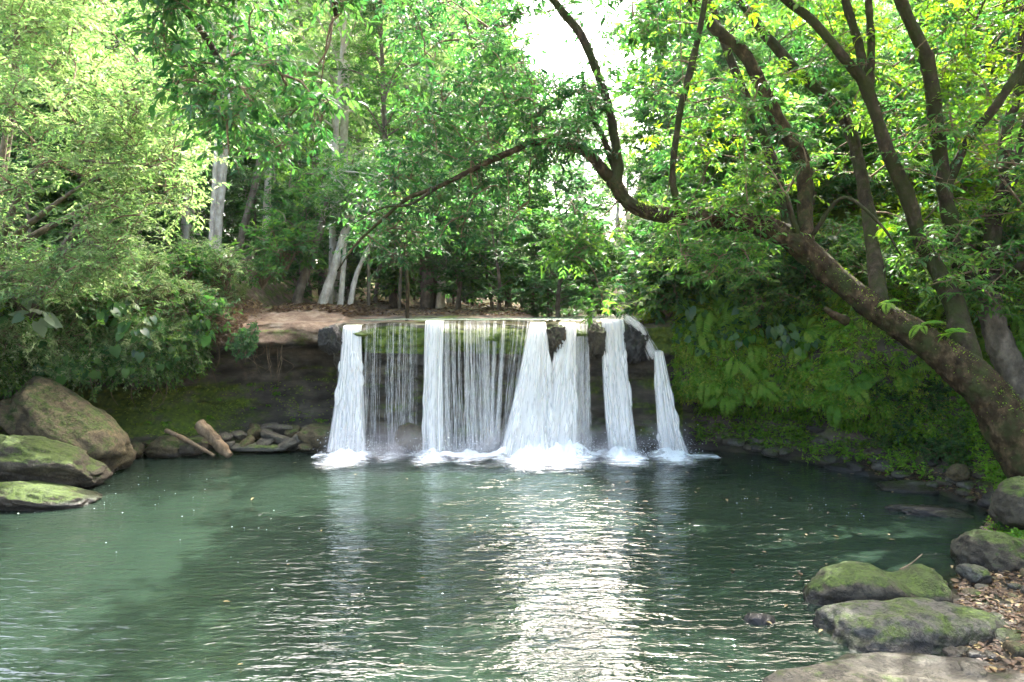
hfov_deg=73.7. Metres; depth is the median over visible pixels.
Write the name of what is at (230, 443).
stone
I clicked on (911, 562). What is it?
stick
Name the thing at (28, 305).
elephant ear plant
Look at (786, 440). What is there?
cobble
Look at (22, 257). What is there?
shrub
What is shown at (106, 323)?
shrub
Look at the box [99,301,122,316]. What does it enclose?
broad leaf plant
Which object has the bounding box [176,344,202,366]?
shrub
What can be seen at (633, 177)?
shrub
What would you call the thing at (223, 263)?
shrub
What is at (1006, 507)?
boulder
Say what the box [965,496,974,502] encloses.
cobble
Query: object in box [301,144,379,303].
forest edge tree
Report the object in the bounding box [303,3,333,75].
liana
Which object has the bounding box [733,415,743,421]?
cobble
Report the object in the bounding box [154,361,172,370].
broad leaf plant
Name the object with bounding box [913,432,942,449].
shrub
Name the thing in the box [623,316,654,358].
waterfall rill
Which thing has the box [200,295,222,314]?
broad leaf plant
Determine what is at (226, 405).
moss
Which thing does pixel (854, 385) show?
fern
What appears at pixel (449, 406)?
waterfall stream
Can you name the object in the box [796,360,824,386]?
fern
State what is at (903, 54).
understory tree
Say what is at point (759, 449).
cobble
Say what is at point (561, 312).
understory tree
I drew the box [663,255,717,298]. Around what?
shrub
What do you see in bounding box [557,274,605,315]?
understory tree
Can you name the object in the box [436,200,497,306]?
understory tree
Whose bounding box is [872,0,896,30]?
understory tree
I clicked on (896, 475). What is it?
cobble
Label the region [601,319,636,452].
waterfall stream
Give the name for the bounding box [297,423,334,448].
boulder
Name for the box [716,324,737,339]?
broad leaf plant
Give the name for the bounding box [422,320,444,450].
waterfall stream
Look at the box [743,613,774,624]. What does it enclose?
rock
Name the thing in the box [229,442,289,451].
rock
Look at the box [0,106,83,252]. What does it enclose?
understory tree
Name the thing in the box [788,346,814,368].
fern
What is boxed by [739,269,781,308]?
shrub
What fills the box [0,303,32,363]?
shrub
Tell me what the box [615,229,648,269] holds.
shrub
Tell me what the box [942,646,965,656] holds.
pebble
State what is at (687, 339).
broad leaf plant
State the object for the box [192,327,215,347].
broad leaf plant
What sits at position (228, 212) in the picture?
understory tree
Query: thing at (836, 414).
fern
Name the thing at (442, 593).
foam flecks
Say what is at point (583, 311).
understory tree
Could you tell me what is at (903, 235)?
fern
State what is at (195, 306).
shrub
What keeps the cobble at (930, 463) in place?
on the ground
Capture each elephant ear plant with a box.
[5,288,43,310]
[8,308,62,337]
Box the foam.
[318,439,719,468]
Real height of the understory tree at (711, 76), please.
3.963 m
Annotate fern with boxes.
[160,421,171,426]
[665,301,709,320]
[684,316,716,362]
[686,317,717,333]
[687,346,707,365]
[690,367,720,405]
[695,301,725,337]
[699,387,749,416]
[704,347,726,355]
[705,384,722,396]
[709,292,732,310]
[710,372,727,398]
[712,299,750,330]
[714,296,738,324]
[716,313,737,329]
[716,350,763,385]
[719,331,741,350]
[719,362,732,378]
[720,297,754,326]
[721,391,761,411]
[723,371,742,384]
[724,380,741,402]
[725,319,748,334]
[739,332,764,366]
[745,364,782,402]
[748,337,778,367]
[762,380,774,402]
[776,345,795,355]
[786,315,824,350]
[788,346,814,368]
[790,290,822,309]
[795,341,806,358]
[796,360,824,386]
[812,385,837,409]
[821,275,867,306]
[821,323,853,352]
[821,368,884,405]
[823,352,841,366]
[823,355,865,378]
[823,399,857,429]
[838,371,860,396]
[848,308,859,316]
[866,396,882,406]
[875,222,897,242]
[877,299,900,313]
[880,232,910,257]
[888,366,915,396]
[891,351,908,368]
[908,357,941,382]
[909,320,943,340]
[915,294,944,319]
[936,328,969,340]
[943,385,963,399]
[971,319,980,337]
[976,328,988,358]
[983,355,993,368]
[1001,239,1023,261]
[1006,303,1023,340]
[1015,330,1023,351]
[1016,334,1023,358]
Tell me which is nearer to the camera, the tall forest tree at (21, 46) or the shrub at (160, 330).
the shrub at (160, 330)
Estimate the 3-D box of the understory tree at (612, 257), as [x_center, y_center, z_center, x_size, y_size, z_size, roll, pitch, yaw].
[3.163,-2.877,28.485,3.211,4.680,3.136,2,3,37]
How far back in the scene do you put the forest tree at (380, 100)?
69.15 m
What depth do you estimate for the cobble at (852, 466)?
16.94 m
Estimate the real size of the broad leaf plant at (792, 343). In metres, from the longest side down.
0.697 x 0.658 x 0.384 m
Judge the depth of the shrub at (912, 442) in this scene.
16.29 m
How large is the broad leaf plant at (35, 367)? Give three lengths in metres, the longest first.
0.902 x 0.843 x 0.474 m
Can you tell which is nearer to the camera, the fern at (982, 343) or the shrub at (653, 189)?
the fern at (982, 343)
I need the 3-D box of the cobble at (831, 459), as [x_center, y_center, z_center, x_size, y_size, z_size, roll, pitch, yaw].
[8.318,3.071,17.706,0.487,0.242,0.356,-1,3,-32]
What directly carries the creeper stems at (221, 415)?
on the ground
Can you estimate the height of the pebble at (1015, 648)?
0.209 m
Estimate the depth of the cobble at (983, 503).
13.59 m
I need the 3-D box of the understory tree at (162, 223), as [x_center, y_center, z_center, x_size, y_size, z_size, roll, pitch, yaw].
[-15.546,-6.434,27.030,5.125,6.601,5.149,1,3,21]
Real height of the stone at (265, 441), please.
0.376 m
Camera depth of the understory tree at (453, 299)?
38.79 m
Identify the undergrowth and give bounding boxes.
[601,28,1023,323]
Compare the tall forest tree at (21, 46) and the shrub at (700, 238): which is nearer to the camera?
the shrub at (700, 238)
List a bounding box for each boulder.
[0,375,135,473]
[0,434,112,487]
[0,480,102,511]
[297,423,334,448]
[394,422,422,451]
[763,652,1023,681]
[802,561,953,605]
[812,597,1009,653]
[950,529,1023,572]
[988,476,1023,529]
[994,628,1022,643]
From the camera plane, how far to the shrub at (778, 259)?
18.32 m
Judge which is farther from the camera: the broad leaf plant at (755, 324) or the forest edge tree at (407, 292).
the forest edge tree at (407, 292)
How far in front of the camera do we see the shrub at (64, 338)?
17.66 m
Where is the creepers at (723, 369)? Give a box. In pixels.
[667,121,1023,438]
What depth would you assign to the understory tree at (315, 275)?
27.83 m
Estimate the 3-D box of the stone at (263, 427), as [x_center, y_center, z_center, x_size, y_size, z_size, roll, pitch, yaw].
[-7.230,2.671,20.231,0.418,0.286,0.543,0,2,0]
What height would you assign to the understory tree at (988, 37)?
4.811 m
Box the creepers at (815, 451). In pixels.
[689,392,1023,538]
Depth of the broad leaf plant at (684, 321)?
18.73 m
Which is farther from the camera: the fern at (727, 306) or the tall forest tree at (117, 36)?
the tall forest tree at (117, 36)
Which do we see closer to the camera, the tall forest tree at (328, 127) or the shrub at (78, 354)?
the shrub at (78, 354)
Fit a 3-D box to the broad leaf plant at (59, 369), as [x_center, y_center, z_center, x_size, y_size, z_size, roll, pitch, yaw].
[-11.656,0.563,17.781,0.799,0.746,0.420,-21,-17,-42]
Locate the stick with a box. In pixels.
[899,554,922,569]
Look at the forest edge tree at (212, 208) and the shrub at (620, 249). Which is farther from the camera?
the shrub at (620, 249)
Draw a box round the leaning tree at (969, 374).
[323,0,1023,477]
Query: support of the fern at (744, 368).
on the ground
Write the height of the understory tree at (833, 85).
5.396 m
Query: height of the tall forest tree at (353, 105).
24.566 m
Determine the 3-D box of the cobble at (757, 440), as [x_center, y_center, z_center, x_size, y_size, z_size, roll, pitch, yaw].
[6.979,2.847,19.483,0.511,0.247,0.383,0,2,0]
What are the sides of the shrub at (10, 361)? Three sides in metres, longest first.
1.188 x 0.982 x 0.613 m
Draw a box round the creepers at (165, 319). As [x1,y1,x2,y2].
[0,260,244,392]
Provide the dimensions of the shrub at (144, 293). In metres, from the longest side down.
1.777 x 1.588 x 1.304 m
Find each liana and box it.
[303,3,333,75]
[506,157,508,218]
[679,0,684,101]
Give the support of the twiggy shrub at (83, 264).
on the ground
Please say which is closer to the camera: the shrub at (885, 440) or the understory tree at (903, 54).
the shrub at (885, 440)
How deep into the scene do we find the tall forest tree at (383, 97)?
28.44 m
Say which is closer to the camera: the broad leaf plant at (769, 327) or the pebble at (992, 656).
the pebble at (992, 656)
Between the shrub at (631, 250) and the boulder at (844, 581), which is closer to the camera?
the boulder at (844, 581)
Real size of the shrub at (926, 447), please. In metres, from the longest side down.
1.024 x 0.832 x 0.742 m
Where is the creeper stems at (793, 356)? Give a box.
[673,179,1023,416]
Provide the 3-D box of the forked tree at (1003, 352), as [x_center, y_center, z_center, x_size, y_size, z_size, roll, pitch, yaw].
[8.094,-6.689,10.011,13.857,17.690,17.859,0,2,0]
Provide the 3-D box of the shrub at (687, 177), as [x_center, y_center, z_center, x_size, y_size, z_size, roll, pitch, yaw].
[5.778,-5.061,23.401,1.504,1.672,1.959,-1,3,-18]
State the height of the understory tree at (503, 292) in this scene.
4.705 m
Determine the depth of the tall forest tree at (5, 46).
31.94 m
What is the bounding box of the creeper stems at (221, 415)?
[118,379,334,436]
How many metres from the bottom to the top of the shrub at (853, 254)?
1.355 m
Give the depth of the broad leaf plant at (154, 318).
18.51 m
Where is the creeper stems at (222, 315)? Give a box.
[135,270,259,346]
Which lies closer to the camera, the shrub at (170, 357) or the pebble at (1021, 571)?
the pebble at (1021, 571)
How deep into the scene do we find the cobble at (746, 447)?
19.24 m
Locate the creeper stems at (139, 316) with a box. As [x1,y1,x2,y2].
[0,262,237,389]
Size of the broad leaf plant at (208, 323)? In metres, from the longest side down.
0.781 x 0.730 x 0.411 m
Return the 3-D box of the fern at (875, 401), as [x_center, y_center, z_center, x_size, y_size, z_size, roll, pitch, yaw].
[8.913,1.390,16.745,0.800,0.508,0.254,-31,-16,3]
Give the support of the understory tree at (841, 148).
on the ground
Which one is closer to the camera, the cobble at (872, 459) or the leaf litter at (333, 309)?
the cobble at (872, 459)
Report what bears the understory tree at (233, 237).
on the ground
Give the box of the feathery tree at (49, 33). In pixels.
[0,0,236,259]
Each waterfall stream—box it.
[327,324,364,452]
[364,323,416,447]
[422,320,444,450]
[440,320,496,451]
[484,322,529,449]
[500,322,553,457]
[544,322,577,447]
[576,323,591,453]
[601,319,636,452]
[654,350,688,456]
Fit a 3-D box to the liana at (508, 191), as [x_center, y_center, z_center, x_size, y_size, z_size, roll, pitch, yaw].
[-0.098,-3.270,15.076,0.066,1.705,0.023,0,2,0]
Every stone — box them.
[141,439,154,445]
[219,431,232,441]
[225,441,234,447]
[232,430,246,439]
[238,435,254,446]
[246,428,261,438]
[249,422,260,428]
[256,437,273,444]
[260,426,274,431]
[260,429,289,443]
[261,422,278,426]
[266,424,292,434]
[277,438,296,450]
[284,424,299,436]
[290,431,302,450]
[298,443,312,450]
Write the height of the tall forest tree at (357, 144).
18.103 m
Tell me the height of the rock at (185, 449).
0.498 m
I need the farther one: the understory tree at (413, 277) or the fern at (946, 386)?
the understory tree at (413, 277)
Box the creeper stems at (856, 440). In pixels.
[695,396,1018,535]
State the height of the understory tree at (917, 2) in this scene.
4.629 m
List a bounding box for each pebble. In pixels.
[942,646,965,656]
[957,646,972,652]
[958,661,987,676]
[959,588,980,596]
[966,650,986,659]
[967,641,982,648]
[974,583,990,590]
[984,650,1000,661]
[989,612,1004,618]
[1002,640,1023,657]
[1007,583,1021,589]
[1007,592,1018,597]
[1019,568,1023,576]
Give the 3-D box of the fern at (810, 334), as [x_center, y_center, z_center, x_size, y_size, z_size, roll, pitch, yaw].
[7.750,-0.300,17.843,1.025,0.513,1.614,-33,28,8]
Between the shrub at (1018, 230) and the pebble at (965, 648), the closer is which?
the pebble at (965, 648)
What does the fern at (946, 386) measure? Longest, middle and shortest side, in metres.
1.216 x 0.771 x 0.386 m
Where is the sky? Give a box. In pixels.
[207,0,891,262]
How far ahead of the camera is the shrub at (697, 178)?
22.30 m
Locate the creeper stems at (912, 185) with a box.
[636,83,1021,321]
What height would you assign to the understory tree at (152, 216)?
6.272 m
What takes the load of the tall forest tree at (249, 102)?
on the ground
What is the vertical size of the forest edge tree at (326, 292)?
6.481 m
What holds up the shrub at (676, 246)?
on the ground
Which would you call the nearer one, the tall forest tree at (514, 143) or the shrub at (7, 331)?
the shrub at (7, 331)
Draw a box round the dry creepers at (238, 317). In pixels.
[114,274,270,351]
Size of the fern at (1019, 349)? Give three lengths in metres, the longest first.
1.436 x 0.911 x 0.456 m
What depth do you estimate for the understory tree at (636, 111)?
29.30 m
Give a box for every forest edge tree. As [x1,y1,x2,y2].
[136,150,195,247]
[154,0,300,256]
[172,111,252,255]
[208,94,312,257]
[243,132,368,302]
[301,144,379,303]
[301,153,386,304]
[303,135,409,303]
[326,149,410,306]
[339,6,422,296]
[345,171,454,304]
[359,188,467,320]
[378,146,441,309]
[387,66,501,308]
[398,127,511,307]
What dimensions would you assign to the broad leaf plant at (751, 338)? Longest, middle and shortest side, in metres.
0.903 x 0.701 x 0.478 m
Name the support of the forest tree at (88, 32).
on the ground
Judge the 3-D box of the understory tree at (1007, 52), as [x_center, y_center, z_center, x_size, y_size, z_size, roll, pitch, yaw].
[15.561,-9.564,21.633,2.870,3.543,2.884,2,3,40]
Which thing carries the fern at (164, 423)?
on the ground
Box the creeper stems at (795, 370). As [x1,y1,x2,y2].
[672,152,1023,431]
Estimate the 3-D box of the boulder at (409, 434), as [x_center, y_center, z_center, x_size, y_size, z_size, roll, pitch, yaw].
[-2.866,2.730,19.406,0.957,0.857,0.630,0,2,0]
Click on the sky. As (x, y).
(566, 58)
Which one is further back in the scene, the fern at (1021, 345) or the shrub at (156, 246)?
the shrub at (156, 246)
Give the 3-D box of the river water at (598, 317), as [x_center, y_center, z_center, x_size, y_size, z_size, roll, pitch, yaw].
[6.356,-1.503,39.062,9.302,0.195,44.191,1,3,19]
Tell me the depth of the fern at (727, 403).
19.02 m
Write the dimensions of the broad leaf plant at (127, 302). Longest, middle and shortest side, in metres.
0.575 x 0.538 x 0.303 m
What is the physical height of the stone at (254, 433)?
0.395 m
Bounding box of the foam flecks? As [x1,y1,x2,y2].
[18,465,861,646]
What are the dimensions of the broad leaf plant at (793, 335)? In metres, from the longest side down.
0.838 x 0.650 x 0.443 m
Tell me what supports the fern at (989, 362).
on the ground
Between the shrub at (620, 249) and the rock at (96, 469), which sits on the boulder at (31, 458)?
the rock at (96, 469)
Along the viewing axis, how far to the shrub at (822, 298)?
17.75 m
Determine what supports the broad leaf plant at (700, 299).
on the ground
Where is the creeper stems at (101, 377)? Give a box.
[0,342,207,394]
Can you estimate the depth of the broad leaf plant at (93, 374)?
17.80 m
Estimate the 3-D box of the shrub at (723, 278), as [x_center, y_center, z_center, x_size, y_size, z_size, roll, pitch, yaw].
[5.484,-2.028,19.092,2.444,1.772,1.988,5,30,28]
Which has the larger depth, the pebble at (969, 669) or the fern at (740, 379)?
the fern at (740, 379)
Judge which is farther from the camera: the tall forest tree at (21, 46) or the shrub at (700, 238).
the tall forest tree at (21, 46)
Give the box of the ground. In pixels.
[0,16,1023,669]
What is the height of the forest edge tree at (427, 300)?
10.989 m
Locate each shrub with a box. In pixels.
[0,192,178,323]
[0,239,52,285]
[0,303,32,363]
[0,309,18,344]
[0,310,59,360]
[0,348,24,369]
[1,260,31,306]
[1,286,75,316]
[7,230,54,260]
[11,225,37,245]
[11,308,62,367]
[16,324,54,365]
[19,244,45,268]
[26,343,98,380]
[33,243,76,262]
[34,305,94,371]
[43,274,108,317]
[45,324,110,402]
[48,279,111,322]
[49,277,124,337]
[55,346,89,390]
[66,316,114,339]
[68,256,116,281]
[77,277,151,320]
[89,332,127,371]
[92,335,130,357]
[95,349,127,391]
[96,319,141,353]
[98,333,114,360]
[103,309,162,352]
[104,238,190,288]
[113,267,168,311]
[114,346,162,390]
[114,355,148,383]
[118,316,181,352]
[119,241,159,269]
[130,344,184,373]
[139,340,181,363]
[140,270,216,312]
[142,309,181,357]
[144,340,190,365]
[146,322,187,373]
[147,241,223,282]
[154,276,242,332]
[159,227,223,261]
[163,311,212,360]
[169,243,232,284]
[169,308,212,375]
[170,317,191,342]
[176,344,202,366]
[184,244,242,286]
[195,237,259,290]
[224,321,260,362]
[231,212,334,278]
[238,246,293,289]
[597,256,638,301]
[599,235,633,277]
[605,250,671,318]
[610,216,643,254]
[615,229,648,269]
[618,256,693,320]
[620,220,723,270]
[620,235,662,293]
[624,139,658,188]
[626,146,677,194]
[626,236,746,297]
[628,182,702,260]
[635,177,711,243]
[635,238,749,297]
[635,250,675,311]
[637,242,694,296]
[637,247,705,326]
[638,164,709,203]
[642,139,715,177]
[647,173,702,193]
[648,107,682,133]
[650,204,767,258]
[650,226,738,283]
[652,179,716,206]
[653,128,695,156]
[655,171,728,201]
[661,258,726,294]
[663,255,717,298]
[666,248,743,304]
[673,235,770,299]
[674,227,735,281]
[679,172,734,182]
[713,233,816,302]
[718,255,817,318]
[737,260,801,325]
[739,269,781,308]
[757,257,802,314]
[765,196,823,226]
[766,254,796,292]
[771,230,850,299]
[781,272,832,303]
[787,283,837,318]
[791,212,864,265]
[815,215,880,267]
[821,167,877,211]
[834,238,890,278]
[835,242,889,274]
[839,233,924,289]
[849,178,897,212]
[851,151,935,196]
[859,431,896,452]
[862,381,897,403]
[869,377,893,395]
[871,113,949,164]
[882,389,916,407]
[907,433,926,453]
[909,272,976,303]
[911,146,975,189]
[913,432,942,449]
[914,379,951,400]
[919,432,948,465]
[929,434,965,453]
[931,436,978,462]
[934,209,1023,254]
[935,208,1023,272]
[938,448,981,471]
[955,197,1023,245]
[960,410,976,420]
[994,516,1020,535]
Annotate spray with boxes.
[317,416,702,459]
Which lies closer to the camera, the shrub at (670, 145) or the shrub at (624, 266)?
the shrub at (624, 266)
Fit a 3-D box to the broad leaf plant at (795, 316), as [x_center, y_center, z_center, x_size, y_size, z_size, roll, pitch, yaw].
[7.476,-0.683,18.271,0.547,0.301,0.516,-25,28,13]
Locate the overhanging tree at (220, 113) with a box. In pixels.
[110,0,380,178]
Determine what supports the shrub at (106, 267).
on the ground
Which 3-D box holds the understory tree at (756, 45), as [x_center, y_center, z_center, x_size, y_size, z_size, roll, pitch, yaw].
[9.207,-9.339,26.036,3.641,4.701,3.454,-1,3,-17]
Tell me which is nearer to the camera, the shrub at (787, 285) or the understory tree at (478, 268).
the shrub at (787, 285)
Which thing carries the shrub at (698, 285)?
on the ground
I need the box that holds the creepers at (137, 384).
[0,335,214,398]
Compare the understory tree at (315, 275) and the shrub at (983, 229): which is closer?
the shrub at (983, 229)
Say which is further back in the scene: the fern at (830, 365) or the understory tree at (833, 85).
the understory tree at (833, 85)
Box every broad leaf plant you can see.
[0,299,13,328]
[17,329,51,353]
[22,359,54,377]
[34,348,69,368]
[43,347,78,384]
[53,366,69,376]
[60,354,101,378]
[75,362,103,380]
[84,299,121,325]
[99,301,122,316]
[100,331,125,358]
[106,293,139,317]
[108,354,141,378]
[109,317,149,341]
[112,318,151,340]
[114,299,130,306]
[119,278,143,294]
[122,348,156,363]
[125,355,146,376]
[127,324,164,350]
[131,305,158,325]
[137,319,165,339]
[143,274,163,287]
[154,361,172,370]
[166,331,187,352]
[167,347,186,362]
[181,307,210,329]
[187,311,210,332]
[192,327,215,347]
[192,327,217,341]
[197,293,224,304]
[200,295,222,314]
[670,335,682,343]
[671,316,696,338]
[672,298,709,322]
[681,316,696,327]
[684,330,721,356]
[691,290,724,303]
[693,338,718,356]
[695,272,726,294]
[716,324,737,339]
[727,329,750,349]
[731,296,762,325]
[731,318,763,344]
[738,309,769,329]
[758,308,796,339]
[761,319,787,339]
[762,303,789,316]
[767,333,788,347]
[777,320,796,335]
[777,324,803,343]
[777,328,801,347]
[780,336,805,356]
[783,308,801,319]
[795,334,827,353]
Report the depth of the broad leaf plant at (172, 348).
18.88 m
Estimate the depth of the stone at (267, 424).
20.52 m
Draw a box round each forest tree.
[0,7,13,53]
[0,7,38,198]
[1,13,39,64]
[11,2,144,94]
[34,14,134,68]
[43,2,140,85]
[44,0,155,248]
[90,0,265,252]
[105,2,248,244]
[120,4,234,255]
[134,7,248,254]
[190,26,269,258]
[197,0,360,259]
[198,0,282,258]
[226,0,283,224]
[236,0,417,301]
[245,0,373,295]
[248,0,367,175]
[256,0,355,260]
[308,14,413,296]
[314,0,449,307]
[318,23,418,164]
[320,13,386,149]
[324,1,428,279]
[333,18,407,293]
[334,0,517,308]
[350,7,455,299]
[374,6,462,186]
[412,0,520,302]
[419,0,544,304]
[433,9,555,224]
[436,0,541,300]
[447,5,547,306]
[469,19,548,303]
[472,53,550,302]
[514,76,558,307]
[524,91,566,307]
[552,86,612,312]
[552,89,614,225]
[586,93,648,231]
[619,87,651,216]
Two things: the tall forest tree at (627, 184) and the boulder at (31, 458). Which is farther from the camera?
the tall forest tree at (627, 184)
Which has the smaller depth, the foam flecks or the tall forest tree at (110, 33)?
the foam flecks
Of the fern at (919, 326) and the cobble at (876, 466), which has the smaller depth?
the fern at (919, 326)
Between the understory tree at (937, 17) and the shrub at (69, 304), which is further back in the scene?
the understory tree at (937, 17)
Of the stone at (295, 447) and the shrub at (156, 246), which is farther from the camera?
the shrub at (156, 246)
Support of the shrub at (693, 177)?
on the ground
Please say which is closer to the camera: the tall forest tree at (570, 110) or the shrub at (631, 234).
the shrub at (631, 234)
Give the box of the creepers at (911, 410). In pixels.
[811,220,1023,451]
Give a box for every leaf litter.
[265,296,532,315]
[859,449,1023,672]
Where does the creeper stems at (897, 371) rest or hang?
on the ground
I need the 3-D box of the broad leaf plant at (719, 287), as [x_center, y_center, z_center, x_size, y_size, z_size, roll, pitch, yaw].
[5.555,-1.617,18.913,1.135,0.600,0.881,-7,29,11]
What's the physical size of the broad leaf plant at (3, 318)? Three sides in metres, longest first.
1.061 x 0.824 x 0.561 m
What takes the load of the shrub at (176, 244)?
on the ground
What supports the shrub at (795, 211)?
on the ground
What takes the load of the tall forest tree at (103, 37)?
on the ground
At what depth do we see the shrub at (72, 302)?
18.05 m
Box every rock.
[86,463,107,475]
[131,442,144,457]
[143,435,180,457]
[178,437,208,455]
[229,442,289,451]
[317,324,342,354]
[546,324,565,359]
[586,319,605,359]
[623,324,649,364]
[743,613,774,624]
[823,463,868,475]
[876,480,939,493]
[884,504,973,517]
[945,463,970,480]
[955,563,992,583]
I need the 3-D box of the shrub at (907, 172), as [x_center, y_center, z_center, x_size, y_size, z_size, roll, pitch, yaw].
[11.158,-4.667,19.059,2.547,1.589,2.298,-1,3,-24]
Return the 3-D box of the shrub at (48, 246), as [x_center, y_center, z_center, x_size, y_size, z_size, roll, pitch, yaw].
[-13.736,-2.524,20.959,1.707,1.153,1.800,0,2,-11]
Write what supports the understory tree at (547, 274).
on the ground
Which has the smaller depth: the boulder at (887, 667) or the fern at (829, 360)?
the boulder at (887, 667)
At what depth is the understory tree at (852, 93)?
21.89 m
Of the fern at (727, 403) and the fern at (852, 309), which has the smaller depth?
the fern at (852, 309)
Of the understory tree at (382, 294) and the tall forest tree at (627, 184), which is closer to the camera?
the understory tree at (382, 294)
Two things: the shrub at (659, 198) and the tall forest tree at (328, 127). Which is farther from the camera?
the tall forest tree at (328, 127)
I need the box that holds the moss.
[116,378,334,436]
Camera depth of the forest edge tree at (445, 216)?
29.89 m
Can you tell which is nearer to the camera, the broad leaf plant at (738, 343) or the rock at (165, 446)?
the broad leaf plant at (738, 343)
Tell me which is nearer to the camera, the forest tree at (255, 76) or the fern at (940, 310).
the fern at (940, 310)
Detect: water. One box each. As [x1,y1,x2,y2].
[0,448,989,681]
[351,315,656,320]
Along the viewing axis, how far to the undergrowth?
18.71 m
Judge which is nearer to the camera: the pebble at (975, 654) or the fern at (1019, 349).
the pebble at (975, 654)
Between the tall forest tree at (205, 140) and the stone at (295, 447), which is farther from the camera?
the tall forest tree at (205, 140)
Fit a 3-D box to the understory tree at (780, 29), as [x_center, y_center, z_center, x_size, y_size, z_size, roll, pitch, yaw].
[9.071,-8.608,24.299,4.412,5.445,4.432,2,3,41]
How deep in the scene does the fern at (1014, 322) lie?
15.31 m
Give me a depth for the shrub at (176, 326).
19.23 m
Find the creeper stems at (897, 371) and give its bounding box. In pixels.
[816,247,1022,444]
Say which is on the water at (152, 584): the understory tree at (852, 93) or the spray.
the spray
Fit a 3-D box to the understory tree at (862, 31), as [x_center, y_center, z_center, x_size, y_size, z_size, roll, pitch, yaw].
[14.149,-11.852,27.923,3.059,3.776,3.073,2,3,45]
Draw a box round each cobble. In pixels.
[722,436,736,444]
[727,438,744,445]
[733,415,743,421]
[743,443,755,450]
[747,436,765,443]
[748,428,759,435]
[750,445,764,451]
[754,443,762,451]
[762,448,777,456]
[779,438,790,444]
[779,448,790,455]
[805,426,825,433]
[811,437,828,443]
[814,457,829,465]
[823,454,840,463]
[841,454,849,459]
[844,444,857,450]
[846,461,865,471]
[868,455,880,462]
[871,462,896,471]
[877,456,896,462]
[891,470,910,479]
[926,458,941,466]
[926,481,938,488]
[936,479,951,485]
[945,477,964,483]
[956,481,973,489]
[956,488,970,496]
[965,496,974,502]
[971,470,989,479]
[977,499,990,508]
[982,491,994,498]
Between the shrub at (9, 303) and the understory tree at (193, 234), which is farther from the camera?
the understory tree at (193, 234)
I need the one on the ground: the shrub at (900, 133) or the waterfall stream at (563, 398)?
the shrub at (900, 133)
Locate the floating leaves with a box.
[223,462,952,681]
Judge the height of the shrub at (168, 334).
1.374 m
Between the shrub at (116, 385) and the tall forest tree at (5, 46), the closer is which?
the shrub at (116, 385)
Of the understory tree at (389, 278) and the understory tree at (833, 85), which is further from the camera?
the understory tree at (389, 278)
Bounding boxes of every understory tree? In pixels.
[0,53,38,212]
[0,60,103,250]
[0,66,91,248]
[0,72,85,237]
[0,90,93,231]
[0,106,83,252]
[1,39,171,251]
[11,85,158,252]
[25,98,139,253]
[38,83,175,245]
[81,109,203,246]
[118,132,210,249]
[134,164,181,252]
[146,151,227,253]
[155,188,199,257]
[190,158,256,251]
[193,168,236,249]
[209,178,281,252]
[223,184,289,255]
[224,150,296,258]
[228,146,283,260]
[237,168,355,300]
[252,148,328,258]
[256,168,350,294]
[311,208,384,299]
[316,212,380,300]
[318,157,422,302]
[357,242,419,300]
[370,170,482,302]
[375,247,411,299]
[385,254,419,299]
[404,151,530,309]
[407,192,459,297]
[408,192,497,308]
[431,169,564,309]
[434,224,466,304]
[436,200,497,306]
[447,175,540,302]
[453,194,540,308]
[481,182,574,315]
[490,228,542,309]
[497,212,571,309]
[501,161,621,321]
[508,209,573,321]
[510,227,588,321]
[543,241,586,320]
[546,217,626,322]
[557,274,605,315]
[562,253,617,320]
[587,151,637,231]
[604,0,730,158]
[611,17,723,124]
[621,63,697,166]
[623,32,717,147]
[631,164,668,245]
[646,92,774,206]
[647,0,749,98]
[673,0,823,86]
[677,26,800,153]
[681,69,752,162]
[686,78,820,220]
[690,51,763,169]
[697,11,826,142]
[699,63,813,189]
[705,29,783,71]
[719,95,838,226]
[731,0,798,76]
[761,34,831,94]
[775,85,867,219]
[776,2,838,77]
[780,20,893,177]
[801,0,904,105]
[812,111,838,182]
[821,84,882,171]
[827,16,893,86]
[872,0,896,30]
[874,0,978,66]
[874,28,973,138]
[875,1,947,72]
[875,53,917,116]
[879,2,904,34]
[879,45,1023,168]
[889,0,944,47]
[903,0,994,51]
[931,0,1015,88]
[939,0,1016,52]
[952,0,1018,83]
[978,1,1018,49]
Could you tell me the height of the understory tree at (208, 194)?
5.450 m
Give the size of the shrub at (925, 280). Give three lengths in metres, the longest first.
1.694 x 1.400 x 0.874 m
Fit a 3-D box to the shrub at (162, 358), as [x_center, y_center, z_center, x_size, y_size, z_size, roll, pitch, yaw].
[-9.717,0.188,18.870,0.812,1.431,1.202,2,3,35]
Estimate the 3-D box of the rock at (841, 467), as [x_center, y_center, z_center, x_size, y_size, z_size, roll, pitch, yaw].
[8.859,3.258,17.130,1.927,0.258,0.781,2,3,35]
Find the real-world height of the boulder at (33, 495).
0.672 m
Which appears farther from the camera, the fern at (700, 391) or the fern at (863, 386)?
the fern at (700, 391)
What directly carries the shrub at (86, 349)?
on the ground
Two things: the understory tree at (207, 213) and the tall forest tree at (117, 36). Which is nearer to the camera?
the tall forest tree at (117, 36)
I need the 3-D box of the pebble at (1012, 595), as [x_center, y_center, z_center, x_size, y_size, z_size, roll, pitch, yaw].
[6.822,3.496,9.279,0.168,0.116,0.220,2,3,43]
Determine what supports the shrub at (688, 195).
on the ground
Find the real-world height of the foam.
0.563 m
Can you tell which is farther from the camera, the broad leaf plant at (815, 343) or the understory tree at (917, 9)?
the understory tree at (917, 9)
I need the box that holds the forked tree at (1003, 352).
[788,0,1023,400]
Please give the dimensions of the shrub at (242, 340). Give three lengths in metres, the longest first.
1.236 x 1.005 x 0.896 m
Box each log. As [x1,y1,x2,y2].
[164,428,214,456]
[194,419,232,458]
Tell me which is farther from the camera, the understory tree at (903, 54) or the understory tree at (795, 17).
the understory tree at (795, 17)

